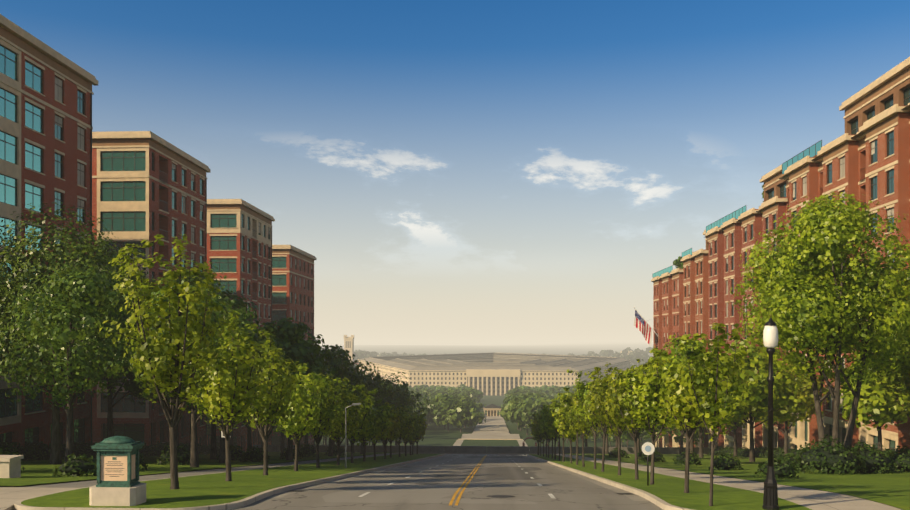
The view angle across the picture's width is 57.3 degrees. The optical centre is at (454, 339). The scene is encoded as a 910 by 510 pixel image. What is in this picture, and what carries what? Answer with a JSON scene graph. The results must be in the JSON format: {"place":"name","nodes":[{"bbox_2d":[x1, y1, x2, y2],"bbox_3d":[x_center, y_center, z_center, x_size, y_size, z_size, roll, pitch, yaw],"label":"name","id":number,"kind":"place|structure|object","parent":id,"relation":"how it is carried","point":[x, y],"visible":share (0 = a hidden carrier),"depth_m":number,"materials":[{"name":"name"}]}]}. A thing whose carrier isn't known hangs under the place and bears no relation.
{"place":"outdoors","nodes":[
{"label":"outdoors","id":0,"kind":"place"},
{"bbox_2d":[99,234,235,488],"bbox_3d":[-8.017,0.683,23.139,3.632,7.304,3.799,0,0,3],"label":"tree","id":1,"kind":"object","parent":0,"point":[159,357],"depth_m":22.87,"materials":[{"name":"green plant"}]},
{"bbox_2d":[168,317,271,458],"bbox_3d":[-17.807,3.067,63.087,8.359,12.130,8.767,0,0,45],"label":"lawn tree","id":2,"kind":"object","parent":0,"point":[213,452],"depth_m":62.26,"materials":[{"name":"plant"}]},
{"bbox_2d":[320,383,364,464],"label":"tree","id":3,"kind":"object","parent":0,"point":[351,418],"depth_m":48.37,"materials":[{"name":"green plant"}]},
{"bbox_2d":[330,384,377,462],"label":"tree","id":4,"kind":"object","parent":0,"point":[364,411],"depth_m":53.56,"materials":[{"name":"green plant"}]},
{"bbox_2d":[363,399,396,459],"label":"tree","id":5,"kind":"object","parent":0,"point":[381,424],"depth_m":63.47,"materials":[{"name":"green plant"}]},
{"bbox_2d":[408,409,426,453],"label":"tree","id":6,"kind":"object","parent":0,"point":[424,422],"depth_m":98.47,"materials":[{"name":"green plant"}]},
{"bbox_2d":[410,412,427,454],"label":"tree","id":7,"kind":"object","parent":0,"point":[417,421],"depth_m":93.50,"materials":[{"name":"green plant"}]},
{"bbox_2d":[12,341,840,493],"bbox_3d":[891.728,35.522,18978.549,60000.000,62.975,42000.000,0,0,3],"label":"ground","id":8,"kind":"structure","parent":0,"point":[434,433],"depth_m":264.32,"materials":[{"name":"green plant"}]},
{"bbox_2d":[0,455,23,477],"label":"stone wall pier","id":9,"kind":"structure","parent":8,"relation":"on","point":[10,466],"depth_m":29.05,"materials":[{"name":"beige stone"}]},
{"bbox_2d":[0,14,97,448],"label":"apartment","id":10,"kind":"structure","parent":8,"relation":"on","point":[45,121],"depth_m":62.97,"materials":[{"name":"brick"}]},
{"bbox_2d":[0,263,143,461],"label":"lawn tree","id":11,"kind":"object","parent":8,"relation":"on","point":[73,304],"depth_m":35.87,"materials":[{"name":"green plant"}]},
{"bbox_2d":[0,202,162,463],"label":"lawn tree","id":12,"kind":"object","parent":8,"relation":"on","point":[8,296],"depth_m":44.19,"materials":[{"name":"green plant"}]},
{"bbox_2d":[59,252,158,437],"bbox_3d":[-24.097,1.208,59.631,10.185,14.854,11.036,0,0,3],"label":"lawn tree","id":13,"kind":"object","parent":8,"relation":"on","point":[132,387],"depth_m":58.46,"materials":[{"name":"green plant"}]},
{"bbox_2d":[92,131,210,446],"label":"apartment","id":14,"kind":"structure","parent":8,"relation":"on","point":[148,185],"depth_m":82.97,"materials":[{"name":"brick"}]},
{"bbox_2d":[124,315,180,445],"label":"lawn tree","id":15,"kind":"object","parent":8,"relation":"on","point":[144,401],"depth_m":70.54,"materials":[{"name":"green plant"}]},
{"bbox_2d":[91,93,271,444],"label":"drainpipes","id":16,"kind":"object","parent":8,"relation":"on","point":[206,259],"visible":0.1,"depth_m":98.76,"materials":[{"name":"black metal"}]},
{"bbox_2d":[120,268,258,450],"bbox_3d":[-17.654,1.766,55.324,9.854,12.990,10.388,0,0,3],"label":"lawn tree","id":17,"kind":"object","parent":8,"relation":"on","point":[240,302],"depth_m":54.71,"materials":[{"name":"green plant"}]},
{"bbox_2d":[133,264,259,470],"bbox_3d":[-13.420,1.333,43.249,6.903,10.856,7.369,0,0,3],"label":"lawn tree","id":18,"kind":"object","parent":8,"relation":"on","point":[215,300],"depth_m":42.96,"materials":[{"name":"green plant"}]},
{"bbox_2d":[141,290,281,462],"bbox_3d":[-15.130,2.361,52.139,8.793,11.052,8.832,0,0,3],"label":"lawn tree","id":19,"kind":"object","parent":8,"relation":"on","point":[262,339],"depth_m":52.01,"materials":[{"name":"green plant"}]},
{"bbox_2d":[179,309,283,480],"bbox_3d":[-7.478,1.928,27.727,3.448,5.925,3.482,0,0,3],"label":"tree","id":20,"kind":"object","parent":8,"relation":"on","point":[226,371],"depth_m":27.27,"materials":[{"name":"green plant"}]},
{"bbox_2d":[230,418,233,445],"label":"lawn tree","id":21,"kind":"object","parent":8,"relation":"on","point":[231,440],"visible":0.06,"depth_m":88.56,"materials":[{"name":"brown plant"}]},
{"bbox_2d":[207,199,274,451],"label":"apartment","id":22,"kind":"structure","parent":8,"relation":"on","point":[239,244],"depth_m":113.76,"materials":[{"name":"brick"}]},
{"bbox_2d":[237,408,251,450],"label":"lawn tree","id":23,"kind":"object","parent":8,"relation":"on","point":[249,440],"depth_m":78.31,"materials":[{"name":"brown plant"}]},
{"bbox_2d":[222,330,301,474],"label":"tree","id":24,"kind":"object","parent":8,"relation":"on","point":[276,363],"depth_m":32.69,"materials":[{"name":"green plant"}]},
{"bbox_2d":[261,422,263,450],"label":"lawn tree","id":25,"kind":"object","parent":8,"relation":"on","point":[262,444],"visible":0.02,"depth_m":104.53,"materials":[{"name":"plant"}]},
{"bbox_2d":[274,407,284,452],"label":"lawn tree","id":26,"kind":"object","parent":8,"relation":"on","point":[282,445],"depth_m":98.46,"materials":[{"name":"brown plant"}]},
{"bbox_2d":[272,245,316,444],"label":"apartment","id":27,"kind":"structure","parent":8,"relation":"on","point":[293,281],"depth_m":141.94,"materials":[{"name":"brick"}]},
{"bbox_2d":[270,363,329,470],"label":"tree","id":28,"kind":"object","parent":8,"relation":"on","point":[299,422],"depth_m":37.43,"materials":[{"name":"green plant"}]},
{"bbox_2d":[259,317,342,462],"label":"lawn tree","id":29,"kind":"object","parent":8,"relation":"on","point":[299,348],"depth_m":60.18,"materials":[{"name":"green plant"}]},
{"bbox_2d":[304,433,307,446],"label":"lawn tree","id":30,"kind":"object","parent":8,"relation":"on","point":[306,439],"visible":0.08,"depth_m":93.19,"materials":[{"name":"green plant"}]},
{"bbox_2d":[271,341,350,450],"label":"lawn tree","id":31,"kind":"object","parent":8,"relation":"on","point":[334,376],"depth_m":69.65,"materials":[{"name":"green plant"}]},
{"bbox_2d":[291,373,349,467],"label":"tree","id":32,"kind":"object","parent":8,"relation":"on","point":[324,395],"depth_m":43.00,"materials":[{"name":"green plant"}]},
{"bbox_2d":[316,344,368,455],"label":"lawn tree","id":33,"kind":"object","parent":8,"relation":"on","point":[351,375],"depth_m":78.73,"materials":[{"name":"green plant"}]},
{"bbox_2d":[344,335,353,361],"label":"distant tower","id":34,"kind":"structure","parent":8,"relation":"on","point":[349,344],"depth_m":1502.78,"materials":[{"name":"stone"}]},
{"bbox_2d":[333,367,369,444],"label":"lawn tree","id":35,"kind":"object","parent":8,"relation":"on","point":[368,384],"depth_m":88.08,"materials":[{"name":"green plant"}]},
{"bbox_2d":[349,398,378,460],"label":"tree","id":36,"kind":"object","parent":8,"relation":"on","point":[369,432],"depth_m":58.28,"materials":[{"name":"green plant"}]},
{"bbox_2d":[348,364,385,452],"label":"lawn tree","id":37,"kind":"object","parent":8,"relation":"on","point":[362,375],"depth_m":106.18,"materials":[{"name":"green plant"}]},
{"bbox_2d":[349,359,395,455],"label":"lawn tree","id":38,"kind":"object","parent":8,"relation":"on","point":[376,382],"depth_m":97.46,"materials":[{"name":"green plant"}]},
{"bbox_2d":[369,402,407,458],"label":"tree","id":39,"kind":"object","parent":8,"relation":"on","point":[395,425],"depth_m":68.20,"materials":[{"name":"green plant"}]},
{"bbox_2d":[381,403,405,457],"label":"tree","id":40,"kind":"object","parent":8,"relation":"on","point":[401,422],"depth_m":73.59,"materials":[{"name":"green plant"}]},
{"bbox_2d":[379,377,413,452],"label":"lawn tree","id":41,"kind":"object","parent":8,"relation":"on","point":[402,398],"depth_m":113.57,"materials":[{"name":"green plant"}]},
{"bbox_2d":[393,406,416,456],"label":"tree","id":42,"kind":"object","parent":8,"relation":"on","point":[403,430],"depth_m":78.38,"materials":[{"name":"green plant"}]},
{"bbox_2d":[384,372,430,445],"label":"lawn tree","id":43,"kind":"object","parent":8,"relation":"on","point":[405,385],"depth_m":128.00,"materials":[{"name":"green plant"}]},
{"bbox_2d":[397,406,423,455],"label":"tree","id":44,"kind":"object","parent":8,"relation":"on","point":[415,427],"depth_m":83.50,"materials":[{"name":"green plant"}]},
{"bbox_2d":[406,414,424,454],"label":"tree","id":45,"kind":"object","parent":8,"relation":"on","point":[416,434],"depth_m":88.63,"materials":[{"name":"green plant"}]},
{"bbox_2d":[0,434,909,481],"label":"shrubs","id":46,"kind":"object","parent":8,"relation":"on","point":[891,453],"depth_m":41.93,"materials":[{"name":"green plant"}]},
{"bbox_2d":[207,414,705,446],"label":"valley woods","id":47,"kind":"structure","parent":8,"relation":"on","point":[625,436],"depth_m":135.32,"materials":[{"name":"green plant"}]},
{"bbox_2d":[324,395,645,446],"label":"valley woods","id":48,"kind":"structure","parent":8,"relation":"on","point":[458,413],"depth_m":276.16,"materials":[{"name":"green plant"}]},
{"bbox_2d":[319,347,652,367],"bbox_3d":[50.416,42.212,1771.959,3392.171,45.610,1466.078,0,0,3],"label":"hills","id":49,"kind":"structure","parent":8,"relation":"on","point":[634,355],"depth_m":2086.85,"materials":[{"name":"green plant"}]},
{"bbox_2d":[413,390,560,426],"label":"valley woods","id":50,"kind":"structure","parent":8,"relation":"on","point":[531,397],"depth_m":368.25,"materials":[{"name":"green plant"}]},
{"bbox_2d":[399,384,574,388],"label":"valley woods","id":51,"kind":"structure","parent":8,"relation":"on","point":[465,386],"depth_m":850.68,"materials":[{"name":"green plant"}]},
{"bbox_2d":[407,385,575,398],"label":"valley woods","id":52,"kind":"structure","parent":8,"relation":"on","point":[431,387],"depth_m":703.15,"materials":[{"name":"green plant"}]},
{"bbox_2d":[410,387,573,401],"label":"valley woods","id":53,"kind":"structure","parent":8,"relation":"on","point":[519,391],"depth_m":561.79,"materials":[{"name":"green plant"}]},
{"bbox_2d":[483,404,501,415],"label":"mall pavilion","id":54,"kind":"structure","parent":8,"relation":"on","point":[491,409],"depth_m":423.38,"materials":[{"name":"stone"}]},
{"bbox_2d":[358,352,629,395],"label":"government building","id":55,"kind":"structure","parent":8,"relation":"on","point":[495,374],"depth_m":1014.99,"materials":[{"name":"stone"}]},
{"bbox_2d":[523,437,558,446],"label":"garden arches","id":56,"kind":"structure","parent":8,"relation":"on","point":[536,442],"depth_m":174.34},
{"bbox_2d":[570,380,594,446],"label":"lawn tree","id":57,"kind":"object","parent":8,"relation":"on","point":[572,398],"depth_m":126.57,"materials":[{"name":"green plant"}]},
{"bbox_2d":[621,365,660,458],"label":"lawn tree","id":58,"kind":"object","parent":8,"relation":"on","point":[632,367],"depth_m":74.71,"materials":[{"name":"green plant"}]},
{"bbox_2d":[651,268,682,446],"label":"apartment","id":59,"kind":"structure","parent":8,"relation":"on","point":[667,304],"depth_m":149.39,"materials":[{"name":"red brick"}]},
{"bbox_2d":[634,310,651,344],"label":"flag cloth","id":60,"kind":"object","parent":59,"relation":"attached to","point":[641,325],"visible":0.88,"depth_m":157.98,"materials":[{"name":"multicoloured fabric"}]},
{"bbox_2d":[673,256,682,268],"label":"roof tree","id":61,"kind":"object","parent":59,"relation":"on","point":[678,263],"visible":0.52,"depth_m":157.07,"materials":[{"name":"green plant"}]},
{"bbox_2d":[652,57,909,277],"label":"apartment penthouses","id":62,"kind":"object","parent":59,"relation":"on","point":[887,90],"visible":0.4,"depth_m":76.58,"materials":[{"name":"beige stone"}]},
{"bbox_2d":[681,249,708,446],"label":"apartment","id":63,"kind":"structure","parent":8,"relation":"on","point":[695,292],"depth_m":128.00,"materials":[{"name":"red brick"}]},
{"bbox_2d":[647,334,749,454],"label":"lawn tree","id":64,"kind":"object","parent":8,"relation":"on","point":[679,356],"depth_m":56.05,"materials":[{"name":"green plant"}]},
{"bbox_2d":[722,410,759,456],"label":"lawn tree","id":65,"kind":"object","parent":8,"relation":"on","point":[738,424],"depth_m":92.80,"materials":[{"name":"green plant"}]},
{"bbox_2d":[705,196,787,448],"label":"apartment","id":66,"kind":"structure","parent":8,"relation":"on","point":[730,241],"depth_m":107.55,"materials":[{"name":"red brick"}]},
{"bbox_2d":[711,333,812,461],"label":"lawn tree","id":67,"kind":"object","parent":8,"relation":"on","point":[753,399],"depth_m":62.89,"materials":[{"name":"green plant"}]},
{"bbox_2d":[757,348,830,456],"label":"lawn tree","id":68,"kind":"object","parent":8,"relation":"on","point":[806,384],"depth_m":72.72,"materials":[{"name":"green plant"}]},
{"bbox_2d":[728,191,909,471],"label":"lawn tree","id":69,"kind":"object","parent":8,"relation":"on","point":[802,303],"depth_m":39.06,"materials":[{"name":"green plant"}]},
{"bbox_2d":[779,103,909,450],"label":"apartment","id":70,"kind":"structure","parent":8,"relation":"on","point":[870,159],"depth_m":71.79,"materials":[{"name":"red brick"}]},
{"bbox_2d":[832,350,909,450],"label":"lawn tree","id":71,"kind":"object","parent":8,"relation":"on","point":[875,400],"depth_m":56.43,"materials":[{"name":"green plant"}]},
{"bbox_2d":[854,265,909,397],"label":"lawn tree","id":72,"kind":"object","parent":8,"relation":"on","point":[904,368],"depth_m":44.73,"materials":[{"name":"green plant"}]},
{"bbox_2d":[0,453,902,509],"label":"avenue road","id":73,"kind":"structure","parent":0,"point":[498,474],"depth_m":25.04,"materials":[{"name":"grey asphalt"}]},
{"bbox_2d":[358,455,554,505],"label":"road markings","id":74,"kind":"object","parent":73,"relation":"on","point":[461,493],"visible":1,"depth_m":27.71,"materials":[{"name":"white paint"}]},
{"bbox_2d":[266,455,648,500],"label":"gutter pans","id":75,"kind":"object","parent":73,"relation":"on","point":[635,497],"visible":0.83,"depth_m":30.43,"materials":[{"name":"concrete"}]},
{"bbox_2d":[286,469,634,497],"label":"road patches","id":76,"kind":"object","parent":73,"relation":"on","point":[501,496],"visible":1,"depth_m":24.22,"materials":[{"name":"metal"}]},
{"bbox_2d":[0,452,909,509],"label":"lawn","id":77,"kind":"structure","parent":0,"point":[212,489],"depth_m":27.14,"materials":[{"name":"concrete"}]},
{"bbox_2d":[89,436,145,505],"bbox_3d":[-8.090,3.176,19.998,1.120,1.728,0.800,0,0,3],"label":"monument sign","id":78,"kind":"object","parent":77,"relation":"on","point":[119,483],"visible":1,"depth_m":19.77,"materials":[{"name":"stone"}]},
{"bbox_2d":[221,431,225,465],"bbox_3d":[-12.415,5.855,45.117,0.480,2.100,0.083,0,0,3],"label":"lamp post","id":79,"kind":"object","parent":77,"relation":"on","point":[222,436],"visible":0.21,"depth_m":45.09,"materials":[{"name":"black metal"}]},
{"bbox_2d":[345,403,360,467],"bbox_3d":[-5.256,4.960,42.790,0.820,3.410,0.180,0,0,3],"label":"street light","id":80,"kind":"object","parent":77,"relation":"on","point":[346,433],"visible":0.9,"depth_m":42.77,"materials":[{"name":"silver metal"}]},
{"bbox_2d":[253,445,710,453],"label":"street","id":81,"kind":"structure","parent":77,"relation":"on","point":[488,449],"depth_m":116.77,"materials":[{"name":"grey asphalt"}]},
{"bbox_2d":[528,420,539,454],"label":"tree","id":82,"kind":"object","parent":77,"relation":"on","point":[530,425],"depth_m":96.85,"materials":[{"name":"green plant"}]},
{"bbox_2d":[533,422,544,455],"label":"tree","id":83,"kind":"object","parent":77,"relation":"on","point":[536,429],"depth_m":87.62,"materials":[{"name":"green plant"}]},
{"bbox_2d":[538,418,548,456],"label":"tree","id":84,"kind":"object","parent":77,"relation":"on","point":[540,432],"depth_m":83.31,"materials":[{"name":"green plant"}]},
{"bbox_2d":[538,411,554,457],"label":"tree","id":85,"kind":"object","parent":77,"relation":"on","point":[542,425],"depth_m":78.95,"materials":[{"name":"green plant"}]},
{"bbox_2d":[541,408,560,459],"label":"tree","id":86,"kind":"object","parent":77,"relation":"on","point":[549,428],"depth_m":70.09,"materials":[{"name":"green plant"}]},
{"bbox_2d":[552,409,582,462],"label":"tree","id":87,"kind":"object","parent":77,"relation":"on","point":[563,425],"depth_m":56.87,"materials":[{"name":"green plant"}]},
{"bbox_2d":[582,362,620,471],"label":"tree","id":88,"kind":"object","parent":77,"relation":"on","point":[597,410],"depth_m":39.51,"materials":[{"name":"green plant"}]},
{"bbox_2d":[608,358,672,479],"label":"tree","id":89,"kind":"object","parent":77,"relation":"on","point":[621,393],"depth_m":30.90,"materials":[{"name":"green plant"}]},
{"bbox_2d":[642,442,654,485],"bbox_3d":[6.128,3.972,26.433,0.410,1.435,0.058,0,0,3],"label":"round sign post","id":90,"kind":"object","parent":77,"relation":"on","point":[648,448],"visible":0.94,"depth_m":26.41,"materials":[{"name":"white metal"}]},
{"bbox_2d":[616,350,691,484],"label":"tree","id":91,"kind":"object","parent":77,"relation":"on","point":[642,390],"depth_m":27.09,"materials":[{"name":"green plant"}]},
{"bbox_2d":[673,423,683,454],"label":"lawn tree","id":92,"kind":"object","parent":77,"relation":"on","point":[681,442],"depth_m":102.09,"materials":[{"name":"brown plant"}]},
{"bbox_2d":[634,341,733,492],"bbox_3d":[6.302,2.192,22.914,2.729,4.326,2.356,0,0,3],"label":"tree","id":93,"kind":"object","parent":77,"relation":"on","point":[675,388],"depth_m":22.71,"materials":[{"name":"green plant"}]},
{"bbox_2d":[668,323,747,505],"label":"tree","id":94,"kind":"object","parent":77,"relation":"on","point":[712,372],"depth_m":19.82,"materials":[{"name":"green plant"}]},
{"bbox_2d":[682,409,734,457],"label":"lawn tree","id":95,"kind":"object","parent":77,"relation":"on","point":[701,455],"depth_m":84.30,"materials":[{"name":"brown plant"}]},
{"bbox_2d":[762,317,778,509],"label":"street lamp post","id":96,"kind":"object","parent":77,"relation":"on","point":[770,342],"visible":1,"depth_m":19.31,"materials":[{"name":"black metal"}]},
{"bbox_2d":[0,0,909,340],"label":"sky","id":97,"kind":"structure","parent":0,"point":[449,170],"materials":[{"name":"blue"}]},
{"bbox_2d":[318,341,652,355],"bbox_3d":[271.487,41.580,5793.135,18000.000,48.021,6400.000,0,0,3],"label":"ridge hills","id":98,"kind":"structure","parent":0,"point":[552,347],"depth_m":4355.87,"materials":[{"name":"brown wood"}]},
{"bbox_2d":[431,416,545,452],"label":"walkway","id":99,"kind":"structure","parent":0,"point":[493,431],"depth_m":247.39,"materials":[{"name":"beige concrete"}]},
{"bbox_2d":[529,407,543,455],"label":"tree","id":100,"kind":"object","parent":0,"point":[536,415],"depth_m":92.24,"materials":[{"name":"green plant"}]},
{"bbox_2d":[539,405,553,458],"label":"tree","id":101,"kind":"object","parent":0,"point":[542,420],"depth_m":74.68,"materials":[{"name":"green plant"}]},
{"bbox_2d":[546,393,568,460],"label":"tree","id":102,"kind":"object","parent":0,"point":[552,417],"depth_m":65.94,"materials":[{"name":"green plant"}]},
{"bbox_2d":[549,401,566,461],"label":"tree","id":103,"kind":"object","parent":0,"point":[556,421],"depth_m":61.41,"materials":[{"name":"green plant"}]},
{"bbox_2d":[557,380,591,464],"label":"tree","id":104,"kind":"object","parent":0,"point":[564,396],"depth_m":52.65,"materials":[{"name":"green plant"}]},
{"bbox_2d":[560,391,596,466],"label":"tree","id":105,"kind":"object","parent":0,"point":[579,424],"depth_m":48.33,"materials":[{"name":"green plant"}]},
{"bbox_2d":[566,369,610,468],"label":"tree","id":106,"kind":"object","parent":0,"point":[586,402],"depth_m":43.97,"materials":[{"name":"green plant"}]},
{"bbox_2d":[582,376,612,453],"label":"lawn tree","id":107,"kind":"object","parent":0,"point":[606,448],"depth_m":110.52,"materials":[{"name":"green plant"}]},
{"bbox_2d":[596,395,617,447],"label":"lawn tree","id":108,"kind":"object","parent":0,"point":[616,442],"depth_m":94.64,"materials":[{"name":"green plant"}]},
{"bbox_2d":[595,374,630,474],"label":"tree","id":109,"kind":"object","parent":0,"point":[609,409],"depth_m":35.10,"materials":[{"name":"green plant"}]}
]}

